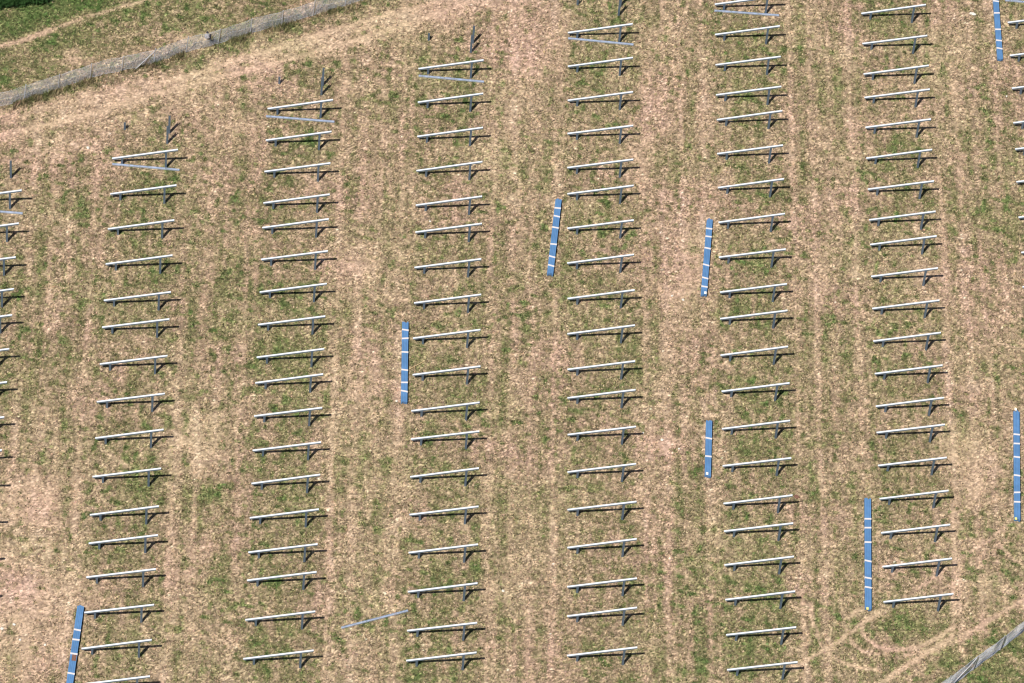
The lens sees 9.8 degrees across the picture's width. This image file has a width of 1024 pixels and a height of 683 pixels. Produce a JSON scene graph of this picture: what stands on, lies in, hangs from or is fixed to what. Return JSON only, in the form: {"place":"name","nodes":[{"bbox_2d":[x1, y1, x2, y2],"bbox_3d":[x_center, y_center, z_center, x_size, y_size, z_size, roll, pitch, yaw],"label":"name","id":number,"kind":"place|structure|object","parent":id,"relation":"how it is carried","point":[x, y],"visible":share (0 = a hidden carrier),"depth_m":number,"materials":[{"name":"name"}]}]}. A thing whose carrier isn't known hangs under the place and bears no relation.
{"place":"outdoors","nodes":[
{"label":"outdoors","id":0,"kind":"place"},
{"bbox_2d":[0,0,1023,682],"bbox_3d":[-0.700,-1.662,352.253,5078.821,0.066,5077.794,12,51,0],"label":"ground","id":1,"kind":"structure","parent":0,"point":[666,446],"depth_m":351.05,"materials":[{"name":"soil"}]},
{"bbox_2d":[0,0,52,10],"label":"hedge","id":2,"kind":"object","parent":1,"relation":"on","point":[3,3],"visible":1,"depth_m":361.59,"materials":[{"name":"green plant"}]},
{"bbox_2d":[66,605,83,682],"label":"profile bundle","id":3,"kind":"object","parent":1,"relation":"on","point":[73,655],"visible":1,"depth_m":333.68,"materials":[{"name":"blue metal"}]},
{"bbox_2d":[81,639,151,657],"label":"mounting frame","id":4,"kind":"object","parent":1,"relation":"on","point":[115,644],"visible":1,"depth_m":333.06,"materials":[{"name":"metal"}]},
{"bbox_2d":[84,604,153,622],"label":"mounting frame","id":5,"kind":"object","parent":1,"relation":"on","point":[121,608],"visible":1,"depth_m":334.58,"materials":[{"name":"metal"}]},
{"bbox_2d":[86,568,155,586],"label":"mounting frame","id":6,"kind":"object","parent":1,"relation":"on","point":[96,577],"visible":1,"depth_m":336.04,"materials":[{"name":"metal"}]},
{"bbox_2d":[89,534,157,552],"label":"mounting frame","id":7,"kind":"object","parent":1,"relation":"on","point":[124,539],"visible":1,"depth_m":337.50,"materials":[{"name":"metal"}]},
{"bbox_2d":[90,505,158,524],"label":"mounting frame","id":8,"kind":"object","parent":1,"relation":"on","point":[125,510],"visible":1,"depth_m":338.74,"materials":[{"name":"metal"}]},
{"bbox_2d":[92,468,160,486],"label":"mounting frame","id":9,"kind":"object","parent":1,"relation":"on","point":[128,472],"visible":1,"depth_m":340.41,"materials":[{"name":"metal"}]},
{"bbox_2d":[95,429,163,447],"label":"mounting frame","id":10,"kind":"object","parent":1,"relation":"on","point":[127,434],"visible":1,"depth_m":342.10,"materials":[{"name":"metal"}]},
{"bbox_2d":[97,393,164,411],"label":"mounting frame","id":11,"kind":"object","parent":1,"relation":"on","point":[133,397],"visible":1,"depth_m":343.67,"materials":[{"name":"metal"}]},
{"bbox_2d":[100,355,166,373],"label":"mounting frame","id":12,"kind":"object","parent":1,"relation":"on","point":[133,360],"visible":1,"depth_m":345.37,"materials":[{"name":"metal"}]},
{"bbox_2d":[102,318,169,337],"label":"mounting frame","id":13,"kind":"object","parent":1,"relation":"on","point":[134,323],"visible":1,"depth_m":347.00,"materials":[{"name":"metal"}]},
{"bbox_2d":[104,291,170,310],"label":"mounting frame","id":14,"kind":"object","parent":1,"relation":"on","point":[138,296],"visible":1,"depth_m":348.25,"materials":[{"name":"metal"}]},
{"bbox_2d":[106,254,172,273],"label":"mounting frame","id":15,"kind":"object","parent":1,"relation":"on","point":[141,259],"visible":1,"depth_m":349.92,"materials":[{"name":"metal"}]},
{"bbox_2d":[108,219,174,238],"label":"mounting frame","id":16,"kind":"object","parent":1,"relation":"on","point":[142,224],"visible":1,"depth_m":351.56,"materials":[{"name":"metal"}]},
{"bbox_2d":[110,184,176,203],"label":"mounting frame","id":17,"kind":"object","parent":1,"relation":"on","point":[145,189],"visible":1,"depth_m":353.20,"materials":[{"name":"metal"}]},
{"bbox_2d":[0,0,380,113],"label":"fence","id":18,"kind":"object","parent":1,"relation":"on","point":[31,96],"visible":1,"depth_m":361.12,"materials":[{"name":"grey metal"}]},
{"bbox_2d":[243,649,313,667],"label":"mounting frame","id":19,"kind":"object","parent":1,"relation":"on","point":[280,654],"visible":1,"depth_m":334.02,"materials":[{"name":"metal"}]},
{"bbox_2d":[245,611,314,629],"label":"mounting frame","id":20,"kind":"object","parent":1,"relation":"on","point":[278,616],"visible":1,"depth_m":335.67,"materials":[{"name":"metal"}]},
{"bbox_2d":[247,571,316,589],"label":"mounting frame","id":21,"kind":"object","parent":1,"relation":"on","point":[257,580],"visible":1,"depth_m":337.34,"materials":[{"name":"metal"}]},
{"bbox_2d":[248,543,317,561],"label":"mounting frame","id":22,"kind":"object","parent":1,"relation":"on","point":[258,552],"visible":1,"depth_m":338.51,"materials":[{"name":"metal"}]},
{"bbox_2d":[250,508,318,526],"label":"mounting frame","id":23,"kind":"object","parent":1,"relation":"on","point":[281,514],"visible":1,"depth_m":340.02,"materials":[{"name":"metal"}]},
{"bbox_2d":[251,474,319,492],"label":"mounting frame","id":24,"kind":"object","parent":1,"relation":"on","point":[285,479],"visible":1,"depth_m":341.51,"materials":[{"name":"metal"}]},
{"bbox_2d":[253,441,320,459],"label":"mounting frame","id":25,"kind":"object","parent":1,"relation":"on","point":[287,446],"visible":1,"depth_m":342.96,"materials":[{"name":"metal"}]},
{"bbox_2d":[254,407,321,425],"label":"mounting frame","id":26,"kind":"object","parent":1,"relation":"on","point":[286,412],"visible":1,"depth_m":344.48,"materials":[{"name":"metal"}]},
{"bbox_2d":[255,373,322,392],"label":"mounting frame","id":27,"kind":"object","parent":1,"relation":"on","point":[285,379],"visible":1,"depth_m":345.98,"materials":[{"name":"metal"}]},
{"bbox_2d":[257,348,323,366],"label":"mounting frame","id":28,"kind":"object","parent":1,"relation":"on","point":[290,353],"visible":1,"depth_m":347.11,"materials":[{"name":"metal"}]},
{"bbox_2d":[258,315,324,334],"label":"mounting frame","id":29,"kind":"object","parent":1,"relation":"on","point":[287,321],"visible":1,"depth_m":348.62,"materials":[{"name":"metal"}]},
{"bbox_2d":[260,283,326,301],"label":"mounting frame","id":30,"kind":"object","parent":1,"relation":"on","point":[292,288],"visible":1,"depth_m":350.11,"materials":[{"name":"metal"}]},
{"bbox_2d":[261,250,327,269],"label":"mounting frame","id":31,"kind":"object","parent":1,"relation":"on","point":[294,255],"visible":1,"depth_m":351.59,"materials":[{"name":"metal"}]},
{"bbox_2d":[262,218,328,237],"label":"mounting frame","id":32,"kind":"object","parent":1,"relation":"on","point":[272,227],"visible":1,"depth_m":353.09,"materials":[{"name":"metal"}]},
{"bbox_2d":[263,193,329,212],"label":"mounting frame","id":33,"kind":"object","parent":1,"relation":"on","point":[294,199],"visible":1,"depth_m":354.24,"materials":[{"name":"metal"}]},
{"bbox_2d":[264,162,330,181],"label":"mounting frame","id":34,"kind":"object","parent":1,"relation":"on","point":[274,171],"visible":1,"depth_m":355.70,"materials":[{"name":"metal"}]},
{"bbox_2d":[266,131,331,149],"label":"mounting frame","id":35,"kind":"object","parent":1,"relation":"on","point":[296,136],"visible":1,"depth_m":357.23,"materials":[{"name":"metal"}]},
{"bbox_2d":[401,321,408,403],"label":"profile bundle","id":36,"kind":"object","parent":1,"relation":"on","point":[404,368],"visible":1,"depth_m":348.75,"materials":[{"name":"blue metal"}]},
{"bbox_2d":[406,652,476,669],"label":"mounting frame","id":37,"kind":"object","parent":1,"relation":"on","point":[442,656],"visible":1,"depth_m":335.36,"materials":[{"name":"metal"}]},
{"bbox_2d":[407,622,476,640],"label":"mounting frame","id":38,"kind":"object","parent":1,"relation":"on","point":[464,625],"visible":1,"depth_m":336.62,"materials":[{"name":"metal"}]},
{"bbox_2d":[408,582,477,600],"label":"mounting frame","id":39,"kind":"object","parent":1,"relation":"on","point":[443,587],"visible":1,"depth_m":338.27,"materials":[{"name":"metal"}]},
{"bbox_2d":[408,543,477,562],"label":"mounting frame","id":40,"kind":"object","parent":1,"relation":"on","point":[444,548],"visible":1,"depth_m":339.95,"materials":[{"name":"metal"}]},
{"bbox_2d":[409,505,478,524],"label":"mounting frame","id":41,"kind":"object","parent":1,"relation":"on","point":[441,511],"visible":1,"depth_m":341.60,"materials":[{"name":"metal"}]},
{"bbox_2d":[410,467,478,486],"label":"mounting frame","id":42,"kind":"object","parent":1,"relation":"on","point":[445,472],"visible":1,"depth_m":343.25,"materials":[{"name":"metal"}]},
{"bbox_2d":[411,430,478,449],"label":"mounting frame","id":43,"kind":"object","parent":1,"relation":"on","point":[443,435],"visible":1,"depth_m":344.88,"materials":[{"name":"metal"}]},
{"bbox_2d":[411,402,479,420],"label":"mounting frame","id":44,"kind":"object","parent":1,"relation":"on","point":[441,407],"visible":1,"depth_m":346.19,"materials":[{"name":"metal"}]},
{"bbox_2d":[413,329,479,347],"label":"mounting frame","id":45,"kind":"object","parent":1,"relation":"on","point":[446,334],"visible":1,"depth_m":349.45,"materials":[{"name":"metal"}]},
{"bbox_2d":[413,365,480,384],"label":"mounting frame","id":46,"kind":"object","parent":1,"relation":"on","point":[443,371],"visible":1,"depth_m":347.81,"materials":[{"name":"metal"}]},
{"bbox_2d":[414,258,480,276],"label":"mounting frame","id":47,"kind":"object","parent":1,"relation":"on","point":[424,267],"visible":1,"depth_m":352.71,"materials":[{"name":"metal"}]},
{"bbox_2d":[414,294,480,312],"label":"mounting frame","id":48,"kind":"object","parent":1,"relation":"on","point":[445,299],"visible":1,"depth_m":351.07,"materials":[{"name":"metal"}]},
{"bbox_2d":[415,223,481,241],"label":"mounting frame","id":49,"kind":"object","parent":1,"relation":"on","point":[447,228],"visible":1,"depth_m":354.37,"materials":[{"name":"metal"}]},
{"bbox_2d":[416,195,481,214],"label":"mounting frame","id":50,"kind":"object","parent":1,"relation":"on","point":[447,201],"visible":1,"depth_m":355.64,"materials":[{"name":"metal"}]},
{"bbox_2d":[547,198,561,276],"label":"profile bundle","id":51,"kind":"object","parent":1,"relation":"on","point":[553,242],"visible":1,"depth_m":356.00,"materials":[{"name":"blue metal"}]},
{"bbox_2d":[567,219,633,238],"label":"mounting frame","id":52,"kind":"object","parent":1,"relation":"on","point":[577,228],"visible":1,"depth_m":356.00,"materials":[{"name":"metal"}]},
{"bbox_2d":[567,254,633,272],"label":"mounting frame","id":53,"kind":"object","parent":1,"relation":"on","point":[599,259],"visible":1,"depth_m":354.39,"materials":[{"name":"metal"}]},
{"bbox_2d":[567,185,633,203],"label":"mounting frame","id":54,"kind":"object","parent":1,"relation":"on","point":[598,190],"visible":1,"depth_m":357.63,"materials":[{"name":"metal"}]},
{"bbox_2d":[567,360,634,379],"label":"mounting frame","id":55,"kind":"object","parent":1,"relation":"on","point":[577,369],"visible":1,"depth_m":349.48,"materials":[{"name":"metal"}]},
{"bbox_2d":[567,324,634,343],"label":"mounting frame","id":56,"kind":"object","parent":1,"relation":"on","point":[602,329],"visible":1,"depth_m":351.10,"materials":[{"name":"metal"}]},
{"bbox_2d":[567,289,634,307],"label":"mounting frame","id":57,"kind":"object","parent":1,"relation":"on","point":[577,298],"visible":1,"depth_m":352.72,"materials":[{"name":"metal"}]},
{"bbox_2d":[567,463,635,481],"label":"mounting frame","id":58,"kind":"object","parent":1,"relation":"on","point":[623,466],"visible":1,"depth_m":344.88,"materials":[{"name":"metal"}]},
{"bbox_2d":[567,389,635,407],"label":"mounting frame","id":59,"kind":"object","parent":1,"relation":"on","point":[600,394],"visible":1,"depth_m":348.19,"materials":[{"name":"metal"}]},
{"bbox_2d":[567,577,636,595],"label":"mounting frame","id":60,"kind":"object","parent":1,"relation":"on","point":[599,583],"visible":1,"depth_m":339.89,"materials":[{"name":"metal"}]},
{"bbox_2d":[567,607,636,625],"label":"mounting frame","id":61,"kind":"object","parent":1,"relation":"on","point":[601,612],"visible":1,"depth_m":338.64,"materials":[{"name":"metal"}]},
{"bbox_2d":[567,538,636,556],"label":"mounting frame","id":62,"kind":"object","parent":1,"relation":"on","point":[602,543],"visible":1,"depth_m":341.58,"materials":[{"name":"metal"}]},
{"bbox_2d":[567,646,636,664],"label":"mounting frame","id":63,"kind":"object","parent":1,"relation":"on","point":[577,655],"visible":1,"depth_m":336.98,"materials":[{"name":"metal"}]},
{"bbox_2d":[567,501,636,519],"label":"mounting frame","id":64,"kind":"object","parent":1,"relation":"on","point":[600,506],"visible":1,"depth_m":343.23,"materials":[{"name":"metal"}]},
{"bbox_2d":[568,426,635,444],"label":"mounting frame","id":65,"kind":"object","parent":1,"relation":"on","point":[599,431],"visible":1,"depth_m":346.56,"materials":[{"name":"metal"}]},
{"bbox_2d":[700,218,712,296],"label":"profile bundle","id":66,"kind":"object","parent":1,"relation":"on","point":[706,258],"visible":1,"depth_m":356.55,"materials":[{"name":"blue metal"}]},
{"bbox_2d":[704,420,711,477],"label":"profile bundle","id":67,"kind":"object","parent":1,"relation":"on","point":[708,446],"visible":1,"depth_m":347.79,"materials":[{"name":"blue metal"}]},
{"bbox_2d":[717,144,782,163],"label":"mounting frame","id":68,"kind":"object","parent":1,"relation":"on","point":[746,150],"visible":1,"depth_m":361.09,"materials":[{"name":"metal"}]},
{"bbox_2d":[718,178,783,196],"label":"mounting frame","id":69,"kind":"object","parent":1,"relation":"on","point":[750,183],"visible":1,"depth_m":359.43,"materials":[{"name":"metal"}]},
{"bbox_2d":[718,213,784,231],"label":"mounting frame","id":70,"kind":"object","parent":1,"relation":"on","point":[751,218],"visible":1,"depth_m":357.76,"materials":[{"name":"metal"}]},
{"bbox_2d":[719,248,785,267],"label":"mounting frame","id":71,"kind":"object","parent":1,"relation":"on","point":[751,253],"visible":1,"depth_m":356.11,"materials":[{"name":"metal"}]},
{"bbox_2d":[720,310,786,328],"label":"mounting frame","id":72,"kind":"object","parent":1,"relation":"on","point":[751,315],"visible":1,"depth_m":353.28,"materials":[{"name":"metal"}]},
{"bbox_2d":[720,283,786,301],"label":"mounting frame","id":73,"kind":"object","parent":1,"relation":"on","point":[754,288],"visible":1,"depth_m":354.49,"materials":[{"name":"metal"}]},
{"bbox_2d":[720,346,787,364],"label":"mounting frame","id":74,"kind":"object","parent":1,"relation":"on","point":[753,351],"visible":1,"depth_m":351.58,"materials":[{"name":"metal"}]},
{"bbox_2d":[721,382,789,400],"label":"mounting frame","id":75,"kind":"object","parent":1,"relation":"on","point":[731,391],"visible":1,"depth_m":349.94,"materials":[{"name":"metal"}]},
{"bbox_2d":[722,420,789,438],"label":"mounting frame","id":76,"kind":"object","parent":1,"relation":"on","point":[754,425],"visible":1,"depth_m":348.27,"materials":[{"name":"metal"}]},
{"bbox_2d":[723,457,790,475],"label":"mounting frame","id":77,"kind":"object","parent":1,"relation":"on","point":[757,462],"visible":1,"depth_m":346.58,"materials":[{"name":"metal"}]},
{"bbox_2d":[723,494,792,512],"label":"mounting frame","id":78,"kind":"object","parent":1,"relation":"on","point":[758,499],"visible":1,"depth_m":344.92,"materials":[{"name":"metal"}]},
{"bbox_2d":[724,522,792,540],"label":"mounting frame","id":79,"kind":"object","parent":1,"relation":"on","point":[759,527],"visible":1,"depth_m":343.70,"materials":[{"name":"metal"}]},
{"bbox_2d":[724,556,793,573],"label":"mounting frame","id":80,"kind":"object","parent":1,"relation":"on","point":[757,561],"visible":1,"depth_m":342.25,"materials":[{"name":"metal"}]},
{"bbox_2d":[725,590,794,608],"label":"mounting frame","id":81,"kind":"object","parent":1,"relation":"on","point":[761,595],"visible":1,"depth_m":340.78,"materials":[{"name":"metal"}]},
{"bbox_2d":[726,626,795,644],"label":"mounting frame","id":82,"kind":"object","parent":1,"relation":"on","point":[761,631],"visible":1,"depth_m":339.24,"materials":[{"name":"metal"}]},
{"bbox_2d":[727,661,797,679],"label":"mounting frame","id":83,"kind":"object","parent":1,"relation":"on","point":[762,666],"visible":1,"depth_m":337.75,"materials":[{"name":"metal"}]},
{"bbox_2d":[864,498,871,610],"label":"profile bundle","id":84,"kind":"object","parent":1,"relation":"on","point":[867,557],"visible":1,"depth_m":344.51,"materials":[{"name":"blue metal"}]},
{"bbox_2d":[865,118,930,137],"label":"mounting frame","id":85,"kind":"object","parent":1,"relation":"on","point":[898,123],"visible":1,"depth_m":363.85,"materials":[{"name":"metal"}]},
{"bbox_2d":[868,180,933,198],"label":"mounting frame","id":86,"kind":"object","parent":1,"relation":"on","point":[901,185],"visible":1,"depth_m":360.85,"materials":[{"name":"metal"}]},
{"bbox_2d":[869,210,935,229],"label":"mounting frame","id":87,"kind":"object","parent":1,"relation":"on","point":[904,215],"visible":1,"depth_m":359.39,"materials":[{"name":"metal"}]},
{"bbox_2d":[870,235,936,254],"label":"mounting frame","id":88,"kind":"object","parent":1,"relation":"on","point":[904,240],"visible":1,"depth_m":358.20,"materials":[{"name":"metal"}]},
{"bbox_2d":[871,267,937,285],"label":"mounting frame","id":89,"kind":"object","parent":1,"relation":"on","point":[904,272],"visible":1,"depth_m":356.71,"materials":[{"name":"metal"}]},
{"bbox_2d":[872,299,938,318],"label":"mounting frame","id":90,"kind":"object","parent":1,"relation":"on","point":[906,304],"visible":1,"depth_m":355.21,"materials":[{"name":"metal"}]},
{"bbox_2d":[873,332,940,350],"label":"mounting frame","id":91,"kind":"object","parent":1,"relation":"on","point":[906,337],"visible":1,"depth_m":353.72,"materials":[{"name":"metal"}]},
{"bbox_2d":[875,364,942,382],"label":"mounting frame","id":92,"kind":"object","parent":1,"relation":"on","point":[909,369],"visible":1,"depth_m":352.23,"materials":[{"name":"metal"}]},
{"bbox_2d":[876,397,943,415],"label":"mounting frame","id":93,"kind":"object","parent":1,"relation":"on","point":[931,400],"visible":1,"depth_m":350.72,"materials":[{"name":"metal"}]},
{"bbox_2d":[877,424,944,442],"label":"mounting frame","id":94,"kind":"object","parent":1,"relation":"on","point":[912,428],"visible":1,"depth_m":349.55,"materials":[{"name":"metal"}]},
{"bbox_2d":[878,457,946,474],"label":"mounting frame","id":95,"kind":"object","parent":1,"relation":"on","point":[888,465],"visible":1,"depth_m":348.07,"materials":[{"name":"metal"}]},
{"bbox_2d":[879,490,948,507],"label":"mounting frame","id":96,"kind":"object","parent":1,"relation":"on","point":[916,494],"visible":1,"depth_m":346.59,"materials":[{"name":"metal"}]},
{"bbox_2d":[881,524,949,541],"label":"mounting frame","id":97,"kind":"object","parent":1,"relation":"on","point":[913,529],"visible":1,"depth_m":345.09,"materials":[{"name":"metal"}]},
{"bbox_2d":[882,558,951,576],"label":"mounting frame","id":98,"kind":"object","parent":1,"relation":"on","point":[914,563],"visible":1,"depth_m":343.61,"materials":[{"name":"metal"}]},
{"bbox_2d":[883,593,952,611],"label":"mounting frame","id":99,"kind":"object","parent":1,"relation":"on","point":[940,596],"visible":1,"depth_m":342.08,"materials":[{"name":"metal"}]},
{"bbox_2d":[943,622,1023,682],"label":"wire fence","id":100,"kind":"object","parent":1,"relation":"on","point":[972,663],"visible":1,"depth_m":340.56,"materials":[{"name":"white metal"}]},
{"bbox_2d":[992,0,1002,60],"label":"profile bundle","id":101,"kind":"object","parent":1,"relation":"on","point":[998,39],"visible":1,"depth_m":370.61,"materials":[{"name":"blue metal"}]},
{"bbox_2d":[1013,408,1020,521],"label":"profile bundle","id":102,"kind":"object","parent":1,"relation":"on","point":[1016,456],"visible":1,"depth_m":349.96,"materials":[{"name":"blue metal"}]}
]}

